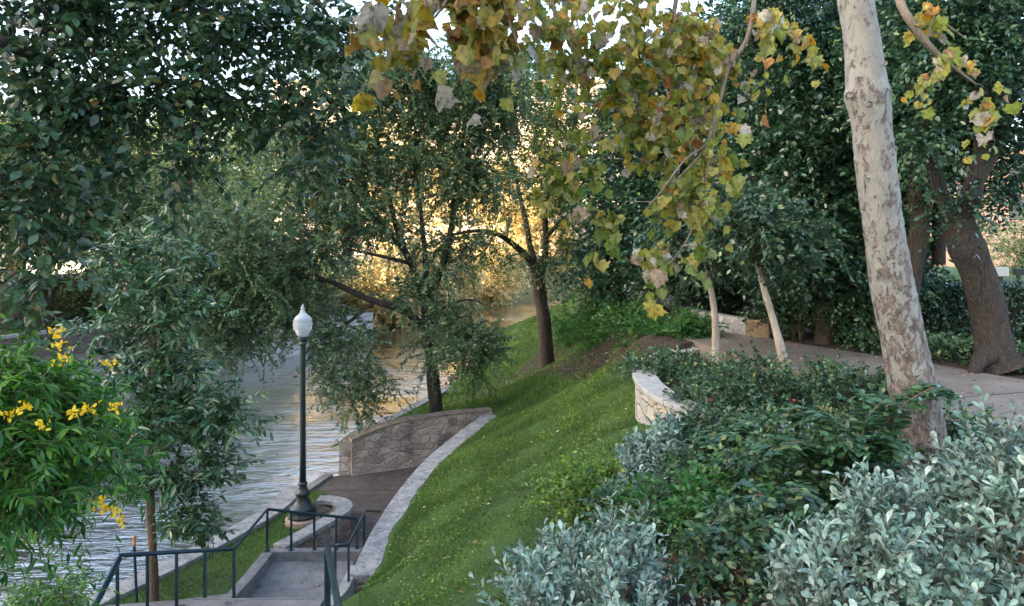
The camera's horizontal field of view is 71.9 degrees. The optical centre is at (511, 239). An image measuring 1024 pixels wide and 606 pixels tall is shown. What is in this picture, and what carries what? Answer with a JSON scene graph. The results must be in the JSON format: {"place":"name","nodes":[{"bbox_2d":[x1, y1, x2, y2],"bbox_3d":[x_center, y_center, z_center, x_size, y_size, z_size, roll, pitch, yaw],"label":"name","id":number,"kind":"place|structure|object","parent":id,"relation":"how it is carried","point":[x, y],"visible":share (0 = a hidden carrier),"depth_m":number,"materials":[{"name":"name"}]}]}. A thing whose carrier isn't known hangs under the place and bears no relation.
{"place":"outdoors","nodes":[
{"label":"outdoors","id":0,"kind":"place"},
{"bbox_2d":[0,289,344,334],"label":"terrace","id":1,"kind":"structure","parent":0,"point":[8,329],"depth_m":32.51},
{"bbox_2d":[33,256,127,326],"bbox_3d":[-20.152,2.890,33.563,4.414,4.707,4.582,0,0,-26],"label":"background tree","id":2,"kind":"object","parent":1,"relation":"on","point":[77,302],"visible":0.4,"depth_m":32.74,"materials":[{"name":"green plant"}]},
{"bbox_2d":[43,144,248,323],"bbox_3d":[-17.108,0.106,33.868,9.091,9.236,9.024,0,0,0],"label":"background tree","id":3,"kind":"object","parent":1,"relation":"on","point":[143,202],"visible":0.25,"depth_m":32.54,"materials":[{"name":"green plant"}]},
{"bbox_2d":[0,257,399,326],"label":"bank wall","id":4,"kind":"structure","parent":1,"relation":"on","point":[47,307],"depth_m":33.99,"materials":[{"name":"stone"}]},
{"bbox_2d":[337,248,390,287],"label":"background tree","id":5,"kind":"object","parent":1,"relation":"on","point":[355,272],"visible":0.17,"depth_m":53.68,"materials":[{"name":"green plant"}]},
{"bbox_2d":[112,490,326,604],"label":"grass strip","id":6,"kind":"object","parent":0,"point":[226,579],"depth_m":12.75,"materials":[{"name":"plant"}]},
{"bbox_2d":[132,535,137,602],"bbox_3d":[-5.910,5.350,11.100,0.108,1.401,0.052,0,0,0],"label":"tree stake","id":7,"kind":"object","parent":6,"relation":"on","point":[135,566],"visible":1,"depth_m":11.08,"materials":[{"name":"brown wood"}]},
{"bbox_2d":[50,207,284,601],"bbox_3d":[-5.637,2.751,11.388,3.651,6.601,2.127,0,0,15],"label":"slender tree","id":8,"kind":"object","parent":6,"relation":"on","point":[181,409],"visible":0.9,"depth_m":11.24,"materials":[{"name":"green plant"}]},
{"bbox_2d":[285,304,319,528],"bbox_3d":[-4.444,3.679,15.000,0.720,4.642,0.720,0,0,0],"label":"lamp post","id":9,"kind":"object","parent":6,"relation":"on","point":[302,327],"visible":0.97,"depth_m":14.93,"materials":[{"name":"black metal"}]},
{"bbox_2d":[106,287,650,605],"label":"grass","id":10,"kind":"structure","parent":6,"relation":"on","point":[513,418],"depth_m":13.31,"materials":[{"name":"plant"}]},
{"bbox_2d":[38,295,463,365],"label":"terrace","id":11,"kind":"structure","parent":0,"point":[78,356],"depth_m":30.91,"materials":[{"name":"stone"}]},
{"bbox_2d":[0,288,418,359],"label":"bank wall","id":12,"kind":"structure","parent":11,"relation":"on","point":[10,338],"depth_m":30.93,"materials":[{"name":"stone"}]},
{"bbox_2d":[286,248,363,306],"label":"background tree","id":13,"kind":"object","parent":11,"relation":"on","point":[329,271],"visible":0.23,"depth_m":48.48,"materials":[{"name":"green plant"}]},
{"bbox_2d":[377,237,466,324],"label":"background tree","id":14,"kind":"object","parent":11,"relation":"on","point":[430,268],"visible":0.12,"depth_m":56.07,"materials":[{"name":"yellow plant"}]},
{"bbox_2d":[0,300,561,605],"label":"water","id":15,"kind":"structure","parent":0,"point":[270,480],"depth_m":21.49,"materials":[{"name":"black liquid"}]},
{"bbox_2d":[79,485,298,605],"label":"river edge wall","id":16,"kind":"structure","parent":15,"relation":"in","point":[285,498],"depth_m":13.60,"materials":[{"name":"concrete"}]},
{"bbox_2d":[6,313,372,398],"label":"bank wall","id":17,"kind":"structure","parent":15,"relation":"in","point":[367,316],"depth_m":37.68,"materials":[{"name":"stone"}]},
{"bbox_2d":[307,473,332,490],"bbox_3d":[-4.979,6.800,17.528,0.249,1.400,1.894,0,0,11],"label":"path edge","id":18,"kind":"object","parent":15,"relation":"in","point":[317,482],"visible":0.18,"depth_m":17.88,"materials":[{"name":"concrete"}]},
{"bbox_2d":[372,381,454,425],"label":"bank edge wall","id":19,"kind":"structure","parent":15,"relation":"in","point":[420,403],"depth_m":24.28,"materials":[{"name":"stone"}]},
{"bbox_2d":[0,247,624,267],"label":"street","id":20,"kind":"structure","parent":0,"point":[361,256],"depth_m":96.88,"materials":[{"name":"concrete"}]},
{"bbox_2d":[26,255,91,273],"bbox_3d":[-24.575,1.476,38.000,4.450,1.449,1.800,0,0,0],"label":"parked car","id":21,"kind":"object","parent":20,"relation":"on","point":[66,268],"visible":0.06,"depth_m":37.15,"materials":[{"name":"white paint"}]},
{"bbox_2d":[0,119,134,301],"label":"background tree","id":22,"kind":"object","parent":20,"relation":"on","point":[13,267],"visible":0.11,"depth_m":30.84,"materials":[{"name":"green plant"}]},
{"bbox_2d":[0,98,202,276],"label":"background tree","id":23,"kind":"object","parent":20,"relation":"on","point":[134,153],"visible":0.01,"depth_m":35.58,"materials":[{"name":"green plant"}]},
{"bbox_2d":[51,83,219,259],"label":"background tree","id":24,"kind":"object","parent":20,"relation":"on","point":[189,145],"depth_m":44.45,"materials":[{"name":"green plant"}]},
{"bbox_2d":[127,83,283,252],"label":"background tree","id":25,"kind":"object","parent":20,"relation":"on","point":[230,154],"visible":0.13,"depth_m":41.59,"materials":[{"name":"green plant"}]},
{"bbox_2d":[202,98,313,245],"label":"background tree","id":26,"kind":"object","parent":20,"relation":"on","point":[276,216],"visible":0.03,"depth_m":55.48,"materials":[{"name":"green plant"}]},
{"bbox_2d":[314,110,411,259],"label":"background tree","id":27,"kind":"object","parent":20,"relation":"on","point":[347,252],"visible":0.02,"depth_m":59.65,"materials":[{"name":"green plant"}]},
{"bbox_2d":[359,127,452,253],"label":"background tree","id":28,"kind":"object","parent":20,"relation":"on","point":[440,212],"visible":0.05,"depth_m":71.76,"materials":[{"name":"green plant"}]},
{"bbox_2d":[426,138,502,248],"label":"background tree","id":29,"kind":"object","parent":20,"relation":"on","point":[444,227],"visible":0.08,"depth_m":85.74,"materials":[{"name":"yellow plant"}]},
{"bbox_2d":[486,158,541,247],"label":"background tree","id":30,"kind":"object","parent":20,"relation":"on","point":[520,229],"visible":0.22,"depth_m":93.03,"materials":[{"name":"yellow plant"}]},
{"bbox_2d":[502,202,556,248],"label":"background tree","id":31,"kind":"object","parent":20,"relation":"on","point":[537,227],"visible":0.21,"depth_m":98.02,"materials":[{"name":"yellow plant"}]},
{"bbox_2d":[514,128,593,261],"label":"background tree","id":32,"kind":"object","parent":20,"relation":"on","point":[539,210],"visible":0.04,"depth_m":81.32,"materials":[{"name":"yellow plant"}]},
{"bbox_2d":[244,244,463,334],"bbox_3d":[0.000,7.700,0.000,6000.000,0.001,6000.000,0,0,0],"label":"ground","id":33,"kind":"structure","parent":0,"point":[391,328],"depth_m":65.03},
{"bbox_2d":[335,245,420,333],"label":"background tree","id":34,"kind":"object","parent":33,"relation":"on","point":[379,272],"visible":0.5,"depth_m":50.14,"materials":[{"name":"yellow plant"}]},
{"bbox_2d":[417,246,490,314],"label":"background tree","id":35,"kind":"object","parent":33,"relation":"on","point":[467,295],"visible":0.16,"depth_m":61.92,"materials":[{"name":"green plant"}]},
{"bbox_2d":[311,467,417,548],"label":"path","id":36,"kind":"structure","parent":0,"point":[367,491],"depth_m":17.32,"materials":[{"name":"concrete"}]},
{"bbox_2d":[249,561,354,597],"bbox_3d":[-3.675,6.140,12.121,1.694,0.520,2.260,0,0,0],"label":"landing","id":37,"kind":"object","parent":36,"relation":"on","point":[276,583],"visible":0.4,"depth_m":12.19,"materials":[{"name":"concrete"}]},
{"bbox_2d":[105,548,361,605],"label":"stair kerb","id":38,"kind":"structure","parent":37,"relation":"on","point":[248,582],"depth_m":12.51,"materials":[{"name":"concrete"}]},
{"bbox_2d":[90,508,359,605],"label":"handrail","id":39,"kind":"object","parent":38,"relation":"on","point":[113,570],"visible":0.84,"depth_m":10.67,"materials":[{"name":"metal"}]},
{"bbox_2d":[334,509,381,581],"bbox_3d":[-2.732,5.393,12.633,0.280,0.973,2.562,0,0,1],"label":"handrail","id":40,"kind":"object","parent":37,"relation":"on","point":[349,543],"visible":0.66,"depth_m":11.48,"materials":[{"name":"metal"}]},
{"bbox_2d":[273,495,352,548],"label":"low stone wall","id":41,"kind":"structure","parent":36,"relation":"on","point":[331,505],"depth_m":14.29,"materials":[{"name":"stone"}]},
{"bbox_2d":[272,80,618,254],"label":"building","id":42,"kind":"structure","parent":0,"point":[603,86],"depth_m":106.00,"materials":[{"name":"brown"}]},
{"bbox_2d":[0,0,1023,240],"label":"sky","id":43,"kind":"structure","parent":0,"point":[663,4],"materials":[{"name":"white"}]},
{"bbox_2d":[331,266,1023,605],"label":"lawn","id":44,"kind":"structure","parent":0,"point":[686,598],"depth_m":11.67,"materials":[{"name":"plant"}]},
{"bbox_2d":[0,546,120,605],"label":"yellow bells","id":45,"kind":"object","parent":44,"relation":"on","point":[29,597],"visible":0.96,"depth_m":5.79,"materials":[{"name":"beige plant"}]},
{"bbox_2d":[0,307,171,595],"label":"yellow bells","id":46,"kind":"object","parent":44,"relation":"on","point":[50,427],"visible":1,"depth_m":4.65,"materials":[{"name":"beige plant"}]},
{"bbox_2d":[0,0,402,383],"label":"overhanging tree","id":47,"kind":"object","parent":44,"relation":"on","point":[74,109],"visible":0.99,"depth_m":5.74,"materials":[{"name":"green plant"}]},
{"bbox_2d":[186,598,323,605],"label":"staircase","id":48,"kind":"structure","parent":44,"relation":"on","point":[256,602],"depth_m":10.50,"materials":[{"name":"concrete"}]},
{"bbox_2d":[84,31,574,445],"bbox_3d":[-5.233,-0.243,20.974,13.601,12.830,7.396,0,0,-13],"label":"river tree","id":49,"kind":"object","parent":44,"relation":"on","point":[238,260],"visible":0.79,"depth_m":19.77,"materials":[{"name":"green plant"}]},
{"bbox_2d":[323,533,341,605],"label":"handrail","id":50,"kind":"object","parent":44,"relation":"on","point":[330,580],"visible":1,"depth_m":9.97,"materials":[{"name":"metal"}]},
{"bbox_2d":[331,565,354,605],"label":"kerb","id":51,"kind":"structure","parent":44,"relation":"on","point":[346,589],"depth_m":11.29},
{"bbox_2d":[339,407,492,475],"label":"rubble wall","id":52,"kind":"structure","parent":44,"relation":"on","point":[411,441],"depth_m":19.04,"materials":[{"name":"stone"}]},
{"bbox_2d":[350,414,495,593],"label":"curved retaining wall","id":53,"kind":"structure","parent":44,"relation":"on","point":[369,560],"depth_m":13.84,"materials":[{"name":"stone"}]},
{"bbox_2d":[446,34,652,368],"bbox_3d":[1.664,-1.516,25.344,8.517,13.107,7.875,0,0,27],"label":"tree","id":54,"kind":"object","parent":44,"relation":"on","point":[529,257],"visible":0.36,"depth_m":25.16,"materials":[{"name":"green plant"}]},
{"bbox_2d":[536,292,591,347],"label":"feathery bush","id":55,"kind":"object","parent":44,"relation":"on","point":[560,328],"visible":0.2,"depth_m":27.64,"materials":[{"name":"green plant"}]},
{"bbox_2d":[512,450,641,531],"bbox_3d":[1.000,2.985,8.185,1.888,0.959,1.771,0,0,-43],"label":"bed shrub","id":56,"kind":"object","parent":44,"relation":"on","point":[582,481],"visible":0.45,"depth_m":8.06,"materials":[{"name":"green plant"}]},
{"bbox_2d":[551,285,640,359],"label":"feathery bush","id":57,"kind":"object","parent":44,"relation":"on","point":[584,328],"visible":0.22,"depth_m":21.60,"materials":[{"name":"green plant"}]},
{"bbox_2d":[468,491,730,605],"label":"sage bush","id":58,"kind":"object","parent":44,"relation":"on","point":[602,573],"visible":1,"depth_m":4.51,"materials":[{"name":"green plant"}]},
{"bbox_2d":[584,305,669,352],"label":"feathery bush","id":59,"kind":"object","parent":44,"relation":"on","point":[608,332],"visible":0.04,"depth_m":20.48,"materials":[{"name":"green plant"}]},
{"bbox_2d":[587,291,669,341],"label":"bank shrub","id":60,"kind":"object","parent":44,"relation":"on","point":[615,317],"visible":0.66,"depth_m":17.80,"materials":[{"name":"green plant"}]},
{"bbox_2d":[578,468,691,555],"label":"bed shrub","id":61,"kind":"object","parent":44,"relation":"on","point":[618,503],"visible":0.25,"depth_m":6.77,"materials":[{"name":"green plant"}]},
{"bbox_2d":[256,292,1021,605],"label":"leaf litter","id":62,"kind":"object","parent":44,"relation":"on","point":[667,578],"visible":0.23,"depth_m":12.01,"materials":[{"name":"plant"}]},
{"bbox_2d":[604,299,680,356],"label":"feathery bush","id":63,"kind":"object","parent":44,"relation":"on","point":[658,322],"visible":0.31,"depth_m":16.64,"materials":[{"name":"green plant"}]},
{"bbox_2d":[612,411,697,488],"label":"sage bush","id":64,"kind":"object","parent":44,"relation":"on","point":[636,449],"visible":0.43,"depth_m":7.93,"materials":[{"name":"green plant"}]},
{"bbox_2d":[587,19,735,287],"bbox_3d":[7.354,-3.266,29.916,9.163,11.383,9.601,0,0,36],"label":"background tree","id":65,"kind":"object","parent":44,"relation":"on","point":[623,150],"depth_m":29.30,"materials":[{"name":"green plant"}]},
{"bbox_2d":[613,342,717,386],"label":"plant","id":66,"kind":"object","parent":44,"relation":"on","point":[666,364],"visible":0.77,"depth_m":12.16,"materials":[{"name":"green plant"}]},
{"bbox_2d":[533,0,806,325],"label":"dense tree","id":67,"kind":"object","parent":44,"relation":"on","point":[630,278],"visible":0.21,"depth_m":18.69,"materials":[{"name":"green plant"}]},
{"bbox_2d":[344,0,1023,478],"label":"sycamore","id":68,"kind":"object","parent":44,"relation":"on","point":[478,54],"visible":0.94,"depth_m":5.00,"materials":[{"name":"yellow plant"}]},
{"bbox_2d":[641,425,738,482],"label":"bed shrub","id":69,"kind":"object","parent":44,"relation":"on","point":[677,452],"visible":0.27,"depth_m":7.38,"materials":[{"name":"green plant"}]},
{"bbox_2d":[655,306,729,340],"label":"bank shrub","id":70,"kind":"object","parent":44,"relation":"on","point":[689,324],"visible":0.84,"depth_m":15.32,"materials":[{"name":"green plant"}]},
{"bbox_2d":[624,165,764,363],"bbox_3d":[3.449,0.396,13.051,2.635,3.860,2.503,0,0,0],"label":"sapling","id":71,"kind":"object","parent":44,"relation":"on","point":[675,240],"visible":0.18,"depth_m":12.93,"materials":[{"name":"green plant"}]},
{"bbox_2d":[634,395,775,450],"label":"bed shrub","id":72,"kind":"object","parent":44,"relation":"on","point":[692,419],"visible":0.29,"depth_m":8.35,"materials":[{"name":"green plant"}]},
{"bbox_2d":[668,293,752,334],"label":"retaining wall","id":73,"kind":"structure","parent":44,"relation":"on","point":[736,326],"depth_m":16.15,"materials":[{"name":"stone"}]},
{"bbox_2d":[669,269,772,316],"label":"undergrowth shrub","id":74,"kind":"object","parent":44,"relation":"on","point":[730,299],"visible":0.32,"depth_m":18.96,"materials":[{"name":"green plant"}]},
{"bbox_2d":[632,347,812,434],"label":"planter wall","id":75,"kind":"structure","parent":44,"relation":"on","point":[650,399],"depth_m":10.59,"materials":[{"name":"stone"}]},
{"bbox_2d":[619,447,830,556],"bbox_3d":[1.945,2.391,6.141,1.963,0.967,1.644,0,0,-23],"label":"bed shrub","id":76,"kind":"object","parent":44,"relation":"on","point":[689,505],"visible":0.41,"depth_m":6.12,"materials":[{"name":"green plant"}]},
{"bbox_2d":[662,482,815,605],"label":"bed shrub","id":77,"kind":"object","parent":44,"relation":"on","point":[701,535],"visible":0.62,"depth_m":4.76,"materials":[{"name":"green plant"}]},
{"bbox_2d":[666,478,823,592],"bbox_3d":[1.688,2.182,5.132,1.222,0.741,0.735,0,0,-27],"label":"arching shrub","id":78,"kind":"object","parent":44,"relation":"on","point":[794,494],"visible":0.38,"depth_m":5.16,"materials":[{"name":"green plant"}]},
{"bbox_2d":[685,404,811,461],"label":"arching shrub","id":79,"kind":"object","parent":44,"relation":"on","point":[748,428],"visible":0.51,"depth_m":7.30,"materials":[{"name":"green plant"}]},
{"bbox_2d":[662,336,843,418],"bbox_3d":[3.283,2.076,9.720,2.431,1.469,2.546,0,0,0],"label":"rose bush","id":80,"kind":"object","parent":44,"relation":"on","point":[763,388],"visible":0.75,"depth_m":9.41,"materials":[{"name":"green plant"}]},
{"bbox_2d":[745,319,769,337],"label":"stone block","id":81,"kind":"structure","parent":44,"relation":"on","point":[763,330],"depth_m":15.26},
{"bbox_2d":[677,173,855,365],"bbox_3d":[4.153,0.682,11.597,2.848,3.629,2.639,0,0,0],"label":"sapling","id":82,"kind":"object","parent":44,"relation":"on","point":[761,226],"visible":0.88,"depth_m":11.21,"materials":[{"name":"green plant"}]},
{"bbox_2d":[734,269,849,344],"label":"undergrowth shrub","id":83,"kind":"object","parent":44,"relation":"on","point":[797,323],"visible":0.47,"depth_m":15.03,"materials":[{"name":"green plant"}]},
{"bbox_2d":[690,413,899,525],"bbox_3d":[2.613,2.166,6.402,2.133,1.101,1.576,0,0,0],"label":"bed shrub","id":84,"kind":"object","parent":44,"relation":"on","point":[800,467],"visible":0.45,"depth_m":6.14,"materials":[{"name":"green plant"}]},
{"bbox_2d":[688,0,908,344],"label":"dense tree","id":85,"kind":"object","parent":44,"relation":"on","point":[792,138],"visible":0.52,"depth_m":13.81,"materials":[{"name":"green plant"}]},
{"bbox_2d":[750,503,895,605],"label":"sage bush","id":86,"kind":"object","parent":44,"relation":"on","point":[833,575],"visible":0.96,"depth_m":3.75,"materials":[{"name":"green plant"}]},
{"bbox_2d":[782,348,873,392],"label":"rose bush","id":87,"kind":"object","parent":44,"relation":"on","point":[821,365],"visible":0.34,"depth_m":10.93,"materials":[{"name":"green plant"}]},
{"bbox_2d":[712,1,956,282],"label":"background tree","id":88,"kind":"object","parent":44,"relation":"on","point":[953,278],"depth_m":17.00,"materials":[{"name":"green plant"}]},
{"bbox_2d":[777,396,895,463],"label":"bed shrub","id":89,"kind":"object","parent":44,"relation":"on","point":[842,420],"visible":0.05,"depth_m":7.22,"materials":[{"name":"green plant"}]},
{"bbox_2d":[747,381,964,496],"bbox_3d":[2.929,1.774,5.893,1.864,1.040,0.806,0,0,0],"label":"arching shrub","id":90,"kind":"object","parent":44,"relation":"on","point":[862,445],"visible":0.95,"depth_m":5.89,"materials":[{"name":"green plant"}]},
{"bbox_2d":[806,355,938,414],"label":"bed shrub","id":91,"kind":"object","parent":44,"relation":"on","point":[846,383],"visible":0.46,"depth_m":9.23,"materials":[{"name":"green plant"}]},
{"bbox_2d":[806,245,941,352],"bbox_3d":[7.235,1.255,14.218,2.517,2.550,2.343,0,0,0],"label":"undergrowth shrub","id":92,"kind":"object","parent":44,"relation":"on","point":[848,311],"visible":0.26,"depth_m":13.81,"materials":[{"name":"green plant"}]},
{"bbox_2d":[818,379,959,469],"bbox_3d":[3.932,1.990,7.339,1.488,1.056,1.151,0,0,-19],"label":"bed shrub","id":93,"kind":"object","parent":44,"relation":"on","point":[862,396],"visible":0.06,"depth_m":7.49,"materials":[{"name":"green plant"}]},
{"bbox_2d":[763,456,1023,605],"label":"sage bush","id":94,"kind":"object","parent":44,"relation":"on","point":[915,579],"visible":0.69,"depth_m":3.75,"materials":[{"name":"green plant"}]},
{"bbox_2d":[806,0,1023,374],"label":"leaning tree","id":95,"kind":"object","parent":44,"relation":"on","point":[992,45],"visible":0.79,"depth_m":11.12,"materials":[{"name":"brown plant"}]},
{"bbox_2d":[811,0,1023,337],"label":"shaded tree","id":96,"kind":"object","parent":44,"relation":"on","point":[917,238],"visible":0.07,"depth_m":13.10,"materials":[{"name":"green plant"}]},
{"bbox_2d":[826,276,1023,343],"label":"hedge","id":97,"kind":"object","parent":44,"relation":"on","point":[953,291],"visible":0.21,"depth_m":13.91,"materials":[{"name":"green plant"}]},
{"bbox_2d":[836,322,1023,372],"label":"hedge","id":98,"kind":"object","parent":44,"relation":"on","point":[947,346],"visible":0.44,"depth_m":12.55,"materials":[{"name":"green plant"}]},
{"bbox_2d":[922,236,960,325],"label":"undergrowth shrub","id":99,"kind":"object","parent":44,"relation":"on","point":[934,276],"depth_m":15.12,"materials":[{"name":"green plant"}]},
{"bbox_2d":[879,385,1023,605],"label":"sage bush","id":100,"kind":"object","parent":44,"relation":"on","point":[1001,507],"visible":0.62,"depth_m":4.01,"materials":[{"name":"green plant"}]},
{"bbox_2d":[890,398,1023,484],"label":"bed shrub","id":101,"kind":"object","parent":44,"relation":"on","point":[952,431],"visible":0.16,"depth_m":6.58,"materials":[{"name":"green plant"}]},
{"bbox_2d":[929,150,1023,265],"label":"building","id":102,"kind":"structure","parent":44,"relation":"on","point":[949,263],"depth_m":62.00,"materials":[{"name":"beige stone"}]},
{"bbox_2d":[1006,195,1023,221],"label":"window","id":103,"kind":"structure","parent":102,"relation":"in","point":[1017,217],"depth_m":61.88,"materials":[{"name":"grey"}]},
{"bbox_2d":[983,209,1023,272],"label":"background tree","id":104,"kind":"object","parent":44,"relation":"on","point":[1014,247],"visible":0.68,"depth_m":40.81,"materials":[{"name":"green plant"}]},
{"bbox_2d":[995,267,1023,281],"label":"bench","id":105,"kind":"object","parent":44,"relation":"on","point":[1004,271],"visible":0.59,"depth_m":29.88,"materials":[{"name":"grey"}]},
{"bbox_2d":[418,256,1010,311],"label":"bank slope","id":106,"kind":"structure","parent":0,"point":[529,298],"depth_m":76.94,"materials":[{"name":"plant"}]},
{"bbox_2d":[465,237,531,307],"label":"background tree","id":107,"kind":"object","parent":106,"relation":"on","point":[500,292],"visible":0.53,"depth_m":68.85,"materials":[{"name":"yellow plant"}]},
{"bbox_2d":[500,228,541,256],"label":"background tree","id":108,"kind":"object","parent":106,"relation":"on","point":[523,244],"visible":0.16,"depth_m":87.30,"materials":[{"name":"yellow plant"}]},
{"bbox_2d":[539,228,585,255],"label":"background tree","id":109,"kind":"object","parent":106,"relation":"on","point":[557,246],"visible":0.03,"depth_m":91.19,"materials":[{"name":"yellow plant"}]},
{"bbox_2d":[618,290,1023,429],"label":"path","id":110,"kind":"structure","parent":0,"point":[957,378],"depth_m":11.53,"materials":[{"name":"concrete"}]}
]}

